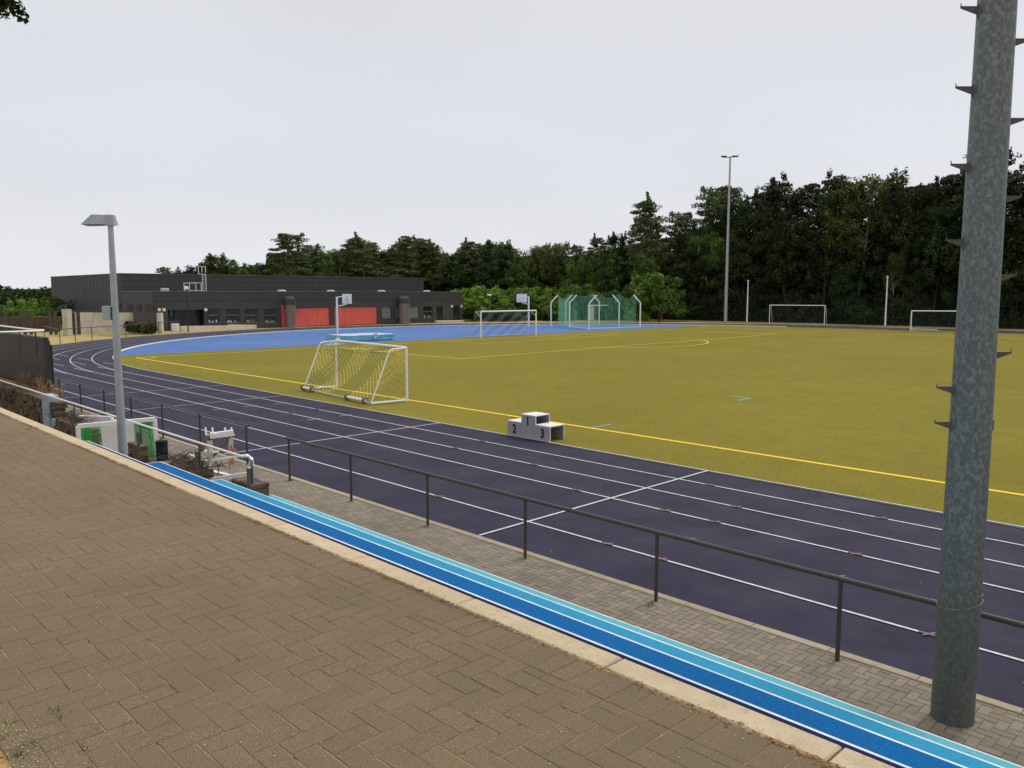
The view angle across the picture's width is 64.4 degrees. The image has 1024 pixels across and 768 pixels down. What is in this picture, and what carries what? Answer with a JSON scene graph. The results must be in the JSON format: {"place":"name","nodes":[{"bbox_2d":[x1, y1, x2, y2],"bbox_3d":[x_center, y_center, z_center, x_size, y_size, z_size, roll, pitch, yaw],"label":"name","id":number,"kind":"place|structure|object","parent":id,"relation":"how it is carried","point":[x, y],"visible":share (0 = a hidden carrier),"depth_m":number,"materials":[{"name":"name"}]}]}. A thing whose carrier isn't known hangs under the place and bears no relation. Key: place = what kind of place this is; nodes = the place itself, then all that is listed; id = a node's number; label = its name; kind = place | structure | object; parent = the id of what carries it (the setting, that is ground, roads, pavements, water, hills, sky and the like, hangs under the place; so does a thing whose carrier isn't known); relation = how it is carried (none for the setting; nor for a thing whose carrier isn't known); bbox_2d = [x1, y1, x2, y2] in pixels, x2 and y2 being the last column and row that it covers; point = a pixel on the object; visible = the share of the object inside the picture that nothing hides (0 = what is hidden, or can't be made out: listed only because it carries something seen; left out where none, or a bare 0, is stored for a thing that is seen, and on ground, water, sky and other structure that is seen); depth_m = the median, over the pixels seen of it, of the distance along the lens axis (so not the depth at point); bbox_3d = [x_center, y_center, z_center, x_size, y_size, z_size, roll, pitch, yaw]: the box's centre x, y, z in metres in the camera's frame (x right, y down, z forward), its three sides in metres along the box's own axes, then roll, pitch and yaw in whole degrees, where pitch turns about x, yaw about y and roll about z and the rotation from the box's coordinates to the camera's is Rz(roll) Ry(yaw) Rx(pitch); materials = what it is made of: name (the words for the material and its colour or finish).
{"place":"outdoors","nodes":[
{"label":"outdoors","id":0,"kind":"place"},
{"bbox_2d":[0,0,29,23],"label":"broadleaf tree","id":1,"kind":"object","parent":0,"point":[11,6],"visible":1,"depth_m":6.31,"materials":[{"name":"green plant"}]},
{"bbox_2d":[75,312,132,333],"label":"concrete wall","id":2,"kind":"structure","parent":0,"point":[92,319],"depth_m":88.01,"materials":[{"name":"concrete"}]},
{"bbox_2d":[0,414,836,767],"bbox_3d":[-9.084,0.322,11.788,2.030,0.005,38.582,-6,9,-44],"label":"terrace paving","id":3,"kind":"structure","parent":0,"point":[212,542],"depth_m":3.58,"materials":[{"name":"brick"}]},
{"bbox_2d":[1,443,762,767],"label":"sandy grit","id":4,"kind":"object","parent":3,"relation":"on","point":[225,680],"visible":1,"depth_m":3.15,"materials":[{"name":"sand"}]},
{"bbox_2d":[0,412,840,767],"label":"crumbling moss","id":5,"kind":"object","parent":3,"relation":"on","point":[360,566],"visible":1,"depth_m":4.19,"materials":[{"name":"plant"}]},
{"bbox_2d":[0,407,894,767],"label":"terrace kerb","id":6,"kind":"structure","parent":3,"relation":"on","point":[794,737],"depth_m":3.82,"materials":[{"name":"concrete"}]},
{"bbox_2d":[0,0,1023,290],"label":"sky","id":7,"kind":"structure","parent":0,"point":[204,127],"materials":[{"name":"white"}]},
{"bbox_2d":[11,313,1022,328],"bbox_3d":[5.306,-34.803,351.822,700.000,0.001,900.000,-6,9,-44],"label":"forest floor","id":8,"kind":"structure","parent":0,"point":[797,322],"depth_m":116.33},
{"bbox_2d":[199,252,239,274],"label":"broadleaf tree","id":9,"kind":"object","parent":8,"relation":"on","point":[221,264],"visible":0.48,"depth_m":166.25,"materials":[{"name":"green plant"}]},
{"bbox_2d":[263,232,313,275],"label":"pine tree","id":10,"kind":"object","parent":8,"relation":"on","point":[285,243],"visible":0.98,"depth_m":153.37,"materials":[{"name":"green plant"}]},
{"bbox_2d":[337,232,381,276],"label":"pine tree","id":11,"kind":"object","parent":8,"relation":"on","point":[357,240],"visible":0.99,"depth_m":157.25,"materials":[{"name":"green plant"}]},
{"bbox_2d":[376,235,419,277],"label":"pine tree","id":12,"kind":"object","parent":8,"relation":"on","point":[402,249],"visible":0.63,"depth_m":158.79,"materials":[{"name":"green plant"}]},
{"bbox_2d":[390,238,437,280],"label":"pine tree","id":13,"kind":"object","parent":8,"relation":"on","point":[414,265],"visible":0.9,"depth_m":154.38,"materials":[{"name":"green plant"}]},
{"bbox_2d":[416,244,449,291],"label":"pine tree","id":14,"kind":"object","parent":8,"relation":"on","point":[437,257],"visible":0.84,"depth_m":155.65,"materials":[{"name":"green plant"}]},
{"bbox_2d":[445,256,504,298],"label":"broadleaf tree","id":15,"kind":"object","parent":8,"relation":"on","point":[470,281],"visible":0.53,"depth_m":154.55,"materials":[{"name":"green plant"}]},
{"bbox_2d":[472,244,508,290],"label":"broadleaf tree","id":16,"kind":"object","parent":8,"relation":"on","point":[491,270],"visible":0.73,"depth_m":153.18,"materials":[{"name":"green plant"}]},
{"bbox_2d":[0,222,1023,325],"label":"deep forest","id":17,"kind":"object","parent":8,"relation":"on","point":[36,294],"visible":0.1,"depth_m":145.78,"materials":[{"name":"green plant"}]},
{"bbox_2d":[504,255,542,291],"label":"broadleaf tree","id":18,"kind":"object","parent":8,"relation":"on","point":[518,280],"visible":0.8,"depth_m":149.78,"materials":[{"name":"green plant"}]},
{"bbox_2d":[557,255,599,293],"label":"broadleaf tree","id":19,"kind":"object","parent":8,"relation":"on","point":[578,278],"visible":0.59,"depth_m":147.62,"materials":[{"name":"green plant"}]},
{"bbox_2d":[586,245,630,293],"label":"broadleaf tree","id":20,"kind":"object","parent":8,"relation":"on","point":[605,279],"visible":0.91,"depth_m":143.46,"materials":[{"name":"green plant"}]},
{"bbox_2d":[602,230,632,292],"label":"broadleaf tree","id":21,"kind":"object","parent":8,"relation":"on","point":[613,239],"visible":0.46,"depth_m":144.76,"materials":[{"name":"green plant"}]},
{"bbox_2d":[625,191,676,319],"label":"pine tree","id":22,"kind":"object","parent":8,"relation":"on","point":[646,206],"visible":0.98,"depth_m":131.83,"materials":[{"name":"green plant"}]},
{"bbox_2d":[658,211,700,317],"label":"pine tree","id":23,"kind":"object","parent":8,"relation":"on","point":[682,219],"visible":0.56,"depth_m":135.62,"materials":[{"name":"green plant"}]},
{"bbox_2d":[668,222,717,318],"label":"broadleaf tree","id":24,"kind":"object","parent":8,"relation":"on","point":[696,270],"visible":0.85,"depth_m":131.59,"materials":[{"name":"green plant"}]},
{"bbox_2d":[674,231,720,318],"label":"broadleaf tree","id":25,"kind":"object","parent":8,"relation":"on","point":[706,239],"visible":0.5,"depth_m":131.25,"materials":[{"name":"green plant"}]},
{"bbox_2d":[688,186,731,314],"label":"pine tree","id":26,"kind":"object","parent":8,"relation":"on","point":[711,192],"visible":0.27,"depth_m":143.42,"materials":[{"name":"green plant"}]},
{"bbox_2d":[697,227,748,318],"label":"broadleaf tree","id":27,"kind":"object","parent":8,"relation":"on","point":[714,283],"visible":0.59,"depth_m":129.48,"materials":[{"name":"green plant"}]},
{"bbox_2d":[700,185,748,317],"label":"pine tree","id":28,"kind":"object","parent":8,"relation":"on","point":[735,195],"visible":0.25,"depth_m":136.95,"materials":[{"name":"green plant"}]},
{"bbox_2d":[706,197,757,315],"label":"broadleaf tree","id":29,"kind":"object","parent":8,"relation":"on","point":[722,216],"visible":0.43,"depth_m":133.35,"materials":[{"name":"green plant"}]},
{"bbox_2d":[462,293,1023,328],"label":"undergrowth","id":30,"kind":"object","parent":8,"relation":"on","point":[581,316],"visible":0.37,"depth_m":118.53,"materials":[{"name":"green plant"}]},
{"bbox_2d":[719,211,777,316],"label":"broadleaf tree","id":31,"kind":"object","parent":8,"relation":"on","point":[748,267],"visible":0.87,"depth_m":125.73,"materials":[{"name":"green plant"}]},
{"bbox_2d":[743,204,798,319],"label":"broadleaf tree","id":32,"kind":"object","parent":8,"relation":"on","point":[776,229],"visible":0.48,"depth_m":124.42,"materials":[{"name":"green plant"}]},
{"bbox_2d":[742,171,806,306],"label":"pine tree","id":33,"kind":"object","parent":8,"relation":"on","point":[776,193],"visible":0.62,"depth_m":128.25,"materials":[{"name":"green plant"}]},
{"bbox_2d":[760,223,832,321],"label":"broadleaf tree","id":34,"kind":"object","parent":8,"relation":"on","point":[779,275],"visible":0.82,"depth_m":120.94,"materials":[{"name":"green plant"}]},
{"bbox_2d":[770,206,834,316],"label":"broadleaf tree","id":35,"kind":"object","parent":8,"relation":"on","point":[805,223],"visible":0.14,"depth_m":121.61,"materials":[{"name":"green plant"}]},
{"bbox_2d":[791,183,837,229],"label":"pine tree","id":36,"kind":"object","parent":8,"relation":"on","point":[809,190],"visible":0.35,"depth_m":126.41,"materials":[{"name":"green plant"}]},
{"bbox_2d":[787,225,854,317],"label":"broadleaf tree","id":37,"kind":"object","parent":8,"relation":"on","point":[824,276],"visible":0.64,"depth_m":118.88,"materials":[{"name":"green plant"}]},
{"bbox_2d":[812,168,851,211],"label":"pine tree","id":38,"kind":"object","parent":8,"relation":"on","point":[834,182],"visible":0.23,"depth_m":126.94,"materials":[{"name":"green plant"}]},
{"bbox_2d":[652,294,1023,327],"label":"ball fence","id":39,"kind":"object","parent":8,"relation":"on","point":[839,304],"visible":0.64,"depth_m":113.37,"materials":[{"name":"grey metal"}]},
{"bbox_2d":[808,182,871,315],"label":"broadleaf tree","id":40,"kind":"object","parent":8,"relation":"on","point":[821,218],"visible":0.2,"depth_m":119.81,"materials":[{"name":"green plant"}]},
{"bbox_2d":[826,244,866,320],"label":"broadleaf tree","id":41,"kind":"object","parent":8,"relation":"on","point":[846,285],"visible":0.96,"depth_m":114.97,"materials":[{"name":"green plant"}]},
{"bbox_2d":[815,167,911,322],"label":"birch tree","id":42,"kind":"object","parent":8,"relation":"on","point":[847,227],"visible":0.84,"depth_m":114.28,"materials":[{"name":"green plant"}]},
{"bbox_2d":[848,215,903,322],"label":"broadleaf tree","id":43,"kind":"object","parent":8,"relation":"on","point":[872,280],"visible":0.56,"depth_m":114.84,"materials":[{"name":"green plant"}]},
{"bbox_2d":[882,249,908,319],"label":"tree","id":44,"kind":"object","parent":8,"relation":"on","point":[897,274],"visible":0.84,"depth_m":111.52,"materials":[{"name":"green plant"}]},
{"bbox_2d":[870,182,946,322],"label":"broadleaf tree","id":45,"kind":"object","parent":8,"relation":"on","point":[899,199],"visible":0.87,"depth_m":109.94,"materials":[{"name":"green plant"}]},
{"bbox_2d":[898,256,933,323],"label":"broadleaf tree","id":46,"kind":"object","parent":8,"relation":"on","point":[911,293],"visible":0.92,"depth_m":108.75,"materials":[{"name":"green plant"}]},
{"bbox_2d":[910,202,962,324],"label":"broadleaf tree","id":47,"kind":"object","parent":8,"relation":"on","point":[935,239],"visible":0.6,"depth_m":107.48,"materials":[{"name":"green plant"}]},
{"bbox_2d":[930,220,1001,304],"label":"broadleaf tree","id":48,"kind":"object","parent":8,"relation":"on","point":[953,259],"visible":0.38,"depth_m":105.85,"materials":[{"name":"green plant"}]},
{"bbox_2d":[950,192,1023,307],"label":"broadleaf tree","id":49,"kind":"object","parent":8,"relation":"on","point":[1005,264],"visible":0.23,"depth_m":100.53,"materials":[{"name":"green plant"}]},
{"bbox_2d":[951,146,1023,323],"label":"pine tree","id":50,"kind":"object","parent":8,"relation":"on","point":[1017,174],"visible":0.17,"depth_m":101.30,"materials":[{"name":"green plant"}]},
{"bbox_2d":[1000,213,1023,325],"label":"broadleaf tree","id":51,"kind":"object","parent":8,"relation":"on","point":[1017,239],"visible":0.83,"depth_m":99.72,"materials":[{"name":"green plant"}]},
{"bbox_2d":[20,319,1023,344],"bbox_3d":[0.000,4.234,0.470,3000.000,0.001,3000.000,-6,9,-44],"label":"ground","id":52,"kind":"structure","parent":0,"point":[54,339],"depth_m":109.77,"materials":[{"name":"green plant"}]},
{"bbox_2d":[1,316,60,331],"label":"stone wall","id":53,"kind":"structure","parent":52,"relation":"on","point":[39,322],"depth_m":89.85,"materials":[{"name":"stone"}]},
{"bbox_2d":[51,264,462,330],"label":"sports building","id":54,"kind":"structure","parent":52,"relation":"on","point":[260,301],"depth_m":107.08,"materials":[{"name":"grey"}]},
{"bbox_2d":[284,308,328,326],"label":"red door","id":55,"kind":"structure","parent":54,"relation":"in","point":[304,316],"depth_m":106.71,"materials":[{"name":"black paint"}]},
{"bbox_2d":[335,307,376,324],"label":"red door","id":56,"kind":"structure","parent":54,"relation":"in","point":[346,315],"depth_m":111.48,"materials":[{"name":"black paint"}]},
{"bbox_2d":[449,285,510,320],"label":"shrub","id":57,"kind":"object","parent":52,"relation":"on","point":[477,296],"visible":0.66,"depth_m":126.01,"materials":[{"name":"green plant"}]},
{"bbox_2d":[68,405,1023,715],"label":"track kerb","id":58,"kind":"structure","parent":52,"relation":"on","point":[804,641],"depth_m":11.20,"materials":[{"name":"concrete"}]},
{"bbox_2d":[530,287,575,319],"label":"shrub","id":59,"kind":"object","parent":52,"relation":"on","point":[549,298],"visible":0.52,"depth_m":130.94,"materials":[{"name":"green plant"}]},
{"bbox_2d":[537,241,571,289],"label":"birch tree","id":60,"kind":"object","parent":52,"relation":"on","point":[550,267],"visible":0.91,"depth_m":152.93,"materials":[{"name":"green plant"}]},
{"bbox_2d":[541,301,578,320],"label":"shrub","id":61,"kind":"object","parent":52,"relation":"on","point":[559,313],"visible":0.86,"depth_m":126.83,"materials":[{"name":"green plant"}]},
{"bbox_2d":[544,284,592,319],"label":"shrub","id":62,"kind":"object","parent":52,"relation":"on","point":[576,289],"visible":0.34,"depth_m":131.88,"materials":[{"name":"green plant"}]},
{"bbox_2d":[594,289,627,319],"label":"shrub","id":63,"kind":"object","parent":52,"relation":"on","point":[609,309],"visible":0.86,"depth_m":131.16,"materials":[{"name":"green plant"}]},
{"bbox_2d":[622,273,664,320],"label":"shrub","id":64,"kind":"object","parent":52,"relation":"on","point":[646,313],"visible":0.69,"depth_m":126.28,"materials":[{"name":"green plant"}]},
{"bbox_2d":[629,251,660,320],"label":"broadleaf tree","id":65,"kind":"object","parent":52,"relation":"on","point":[641,262],"visible":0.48,"depth_m":128.02,"materials":[{"name":"green plant"}]},
{"bbox_2d":[623,270,689,321],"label":"shrub","id":66,"kind":"object","parent":52,"relation":"on","point":[669,297],"visible":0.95,"depth_m":124.12,"materials":[{"name":"green plant"}]},
{"bbox_2d":[721,155,738,321],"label":"floodlight mast","id":67,"kind":"object","parent":52,"relation":"on","point":[726,271],"visible":1,"depth_m":120.66,"materials":[{"name":"grey metal"}]},
{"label":"step body","id":68,"kind":"structure","parent":52,"relation":"on","visible":0},
{"bbox_2d":[0,380,253,489],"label":"handrail","id":69,"kind":"object","parent":68,"relation":"attached to","point":[250,479],"visible":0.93,"depth_m":17.29,"materials":[{"name":"metal"}]},
{"bbox_2d":[269,495,1020,767],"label":"step tread","id":70,"kind":"object","parent":68,"relation":"on","point":[993,760],"visible":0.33,"depth_m":8.28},
{"bbox_2d":[273,495,1023,767],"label":"step nosing","id":71,"kind":"object","parent":68,"relation":"on","point":[702,651],"visible":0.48,"depth_m":8.23,"materials":[{"name":"paint"}]},
{"bbox_2d":[52,323,1023,708],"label":"running track","id":72,"kind":"structure","parent":0,"point":[1000,677],"depth_m":15.63,"materials":[{"name":"rubber"}]},
{"bbox_2d":[121,324,698,355],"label":"blue zone","id":73,"kind":"object","parent":72,"relation":"on","point":[272,340],"visible":0.88,"depth_m":82.18,"materials":[{"name":"rubber"}]},
{"bbox_2d":[326,333,393,341],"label":"landing mat","id":74,"kind":"object","parent":73,"relation":"on","point":[357,337],"visible":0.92,"depth_m":72.65,"materials":[{"name":"blue plastic"}]},
{"bbox_2d":[121,324,786,351],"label":"bend kerb","id":75,"kind":"structure","parent":72,"relation":"on","point":[418,326],"depth_m":103.67,"materials":[{"name":"concrete"}]},
{"bbox_2d":[52,323,1023,660],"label":"lane lines","id":76,"kind":"object","parent":72,"relation":"on","point":[566,487],"visible":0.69,"depth_m":17.49,"materials":[{"name":"paint"}]},
{"bbox_2d":[155,372,1023,528],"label":"drain slot","id":77,"kind":"object","parent":72,"relation":"on","point":[638,459],"visible":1,"depth_m":20.19,"materials":[{"name":"black paint"}]},
{"bbox_2d":[65,407,1023,766],"bbox_3d":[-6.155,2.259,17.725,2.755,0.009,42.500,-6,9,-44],"label":"paving","id":78,"kind":"structure","parent":0,"point":[683,625],"depth_m":10.38,"materials":[{"name":"brick"}]},
{"bbox_2d":[0,376,53,393],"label":"raised bed","id":79,"kind":"object","parent":78,"relation":"on","point":[9,380],"visible":0.22,"depth_m":27.40,"materials":[{"name":"soil"}]},
{"bbox_2d":[0,333,54,389],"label":"slatted screen","id":80,"kind":"object","parent":79,"relation":"on","point":[12,360],"visible":0.84,"depth_m":26.89,"materials":[{"name":"black paint"}]},
{"bbox_2d":[0,381,67,423],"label":"stone wall","id":81,"kind":"structure","parent":78,"relation":"on","point":[25,403],"depth_m":25.14,"materials":[{"name":"stone"}]},
{"bbox_2d":[75,415,157,459],"bbox_3d":[-9.971,1.430,20.435,1.896,1.128,0.866,-5,8,-39],"label":"handball goal","id":82,"kind":"object","parent":78,"relation":"on","point":[83,431],"visible":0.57,"depth_m":20.50,"materials":[{"name":"white paint"}]},
{"bbox_2d":[101,423,134,455],"bbox_3d":[-9.881,1.457,20.412,0.750,0.950,0.050,-5,8,-39],"label":"white board","id":83,"kind":"object","parent":78,"relation":"on","point":[109,437],"visible":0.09,"depth_m":20.31,"materials":[{"name":"white"}]},
{"bbox_2d":[54,377,248,465],"bbox_3d":[-13.537,0.747,27.121,0.062,1.131,20.425,-6,9,-44],"label":"track railing","id":84,"kind":"object","parent":78,"relation":"on","point":[198,414],"visible":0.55,"depth_m":23.65,"materials":[{"name":"metal"}]},
{"bbox_2d":[169,460,213,479],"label":"stone wall","id":85,"kind":"structure","parent":78,"relation":"on","point":[206,473],"depth_m":16.56,"materials":[{"name":"stone"}]},
{"bbox_2d":[143,449,231,471],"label":"dead twigs","id":86,"kind":"object","parent":85,"relation":"on","point":[185,459],"visible":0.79,"depth_m":16.92,"materials":[{"name":"brown plant"}]},
{"bbox_2d":[188,427,253,483],"bbox_3d":[-6.068,1.601,16.830,0.627,1.504,2.328,-5,8,-40],"label":"hurdle rack","id":87,"kind":"object","parent":78,"relation":"on","point":[212,453],"visible":0.69,"depth_m":16.56,"materials":[{"name":"metal"}]},
{"bbox_2d":[285,437,1023,660],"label":"track railing","id":88,"kind":"object","parent":78,"relation":"on","point":[984,615],"visible":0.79,"depth_m":11.06,"materials":[{"name":"metal"}]},
{"bbox_2d":[930,0,1023,728],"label":"floodlight mast","id":89,"kind":"object","parent":78,"relation":"on","point":[970,426],"visible":0.96,"depth_m":7.59,"materials":[{"name":"metal"}]},
{"bbox_2d":[113,325,1023,526],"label":"artificial turf","id":90,"kind":"structure","parent":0,"point":[838,391],"depth_m":35.09,"materials":[{"name":"plastic"}]},
{"bbox_2d":[300,339,407,404],"bbox_3d":[-6.643,-0.590,33.484,1.780,2.168,6.172,-5,8,-38],"label":"goal","id":91,"kind":"object","parent":90,"relation":"on","point":[347,396],"visible":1,"depth_m":32.84,"materials":[{"name":"white paint"}]},
{"bbox_2d":[508,412,563,441],"bbox_3d":[0.691,1.216,23.920,0.611,0.688,1.741,-6,9,-44],"label":"winners podium","id":92,"kind":"object","parent":90,"relation":"on","point":[537,425],"visible":1,"depth_m":23.72,"materials":[{"name":"white paint"}]},
{"bbox_2d":[136,327,1023,495],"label":"field lines","id":93,"kind":"object","parent":90,"relation":"on","point":[623,432],"visible":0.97,"depth_m":25.42,"materials":[{"name":"paint"}]},
{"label":"step body","id":94,"kind":"structure","parent":0,"visible":0},
{"bbox_2d":[85,441,904,767],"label":"step tread","id":95,"kind":"object","parent":94,"relation":"on","point":[839,743],"visible":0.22,"depth_m":4.97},
{"bbox_2d":[88,441,910,767],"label":"step nosing","id":96,"kind":"object","parent":94,"relation":"on","point":[570,633],"visible":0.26,"depth_m":4.98,"materials":[{"name":"paint"}]},
{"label":"step body","id":97,"kind":"structure","parent":0,"visible":0},
{"bbox_2d":[148,462,961,767],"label":"step tread","id":98,"kind":"object","parent":97,"relation":"on","point":[885,747],"visible":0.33,"depth_m":6.10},
{"bbox_2d":[146,461,966,767],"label":"step nosing","id":99,"kind":"object","parent":97,"relation":"on","point":[632,641],"visible":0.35,"depth_m":6.08,"materials":[{"name":"paint"}]},
{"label":"step body","id":100,"kind":"structure","parent":0,"visible":0},
{"bbox_2d":[213,480,999,767],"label":"step tread","id":101,"kind":"object","parent":100,"relation":"on","point":[904,738],"visible":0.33,"depth_m":7.20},
{"bbox_2d":[212,479,1003,767],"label":"step nosing","id":102,"kind":"object","parent":100,"relation":"on","point":[665,643],"visible":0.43,"depth_m":7.22,"materials":[{"name":"paint"}]},
{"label":"side paving","id":103,"kind":"structure","parent":0,"visible":0},
{"bbox_2d":[81,214,126,455],"bbox_3d":[-6.528,0.052,13.162,0.516,5.492,0.310,-1,6,-7],"label":"street lamp","id":104,"kind":"object","parent":103,"relation":"on","point":[111,312],"visible":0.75,"depth_m":12.95,"materials":[{"name":"grey metal"}]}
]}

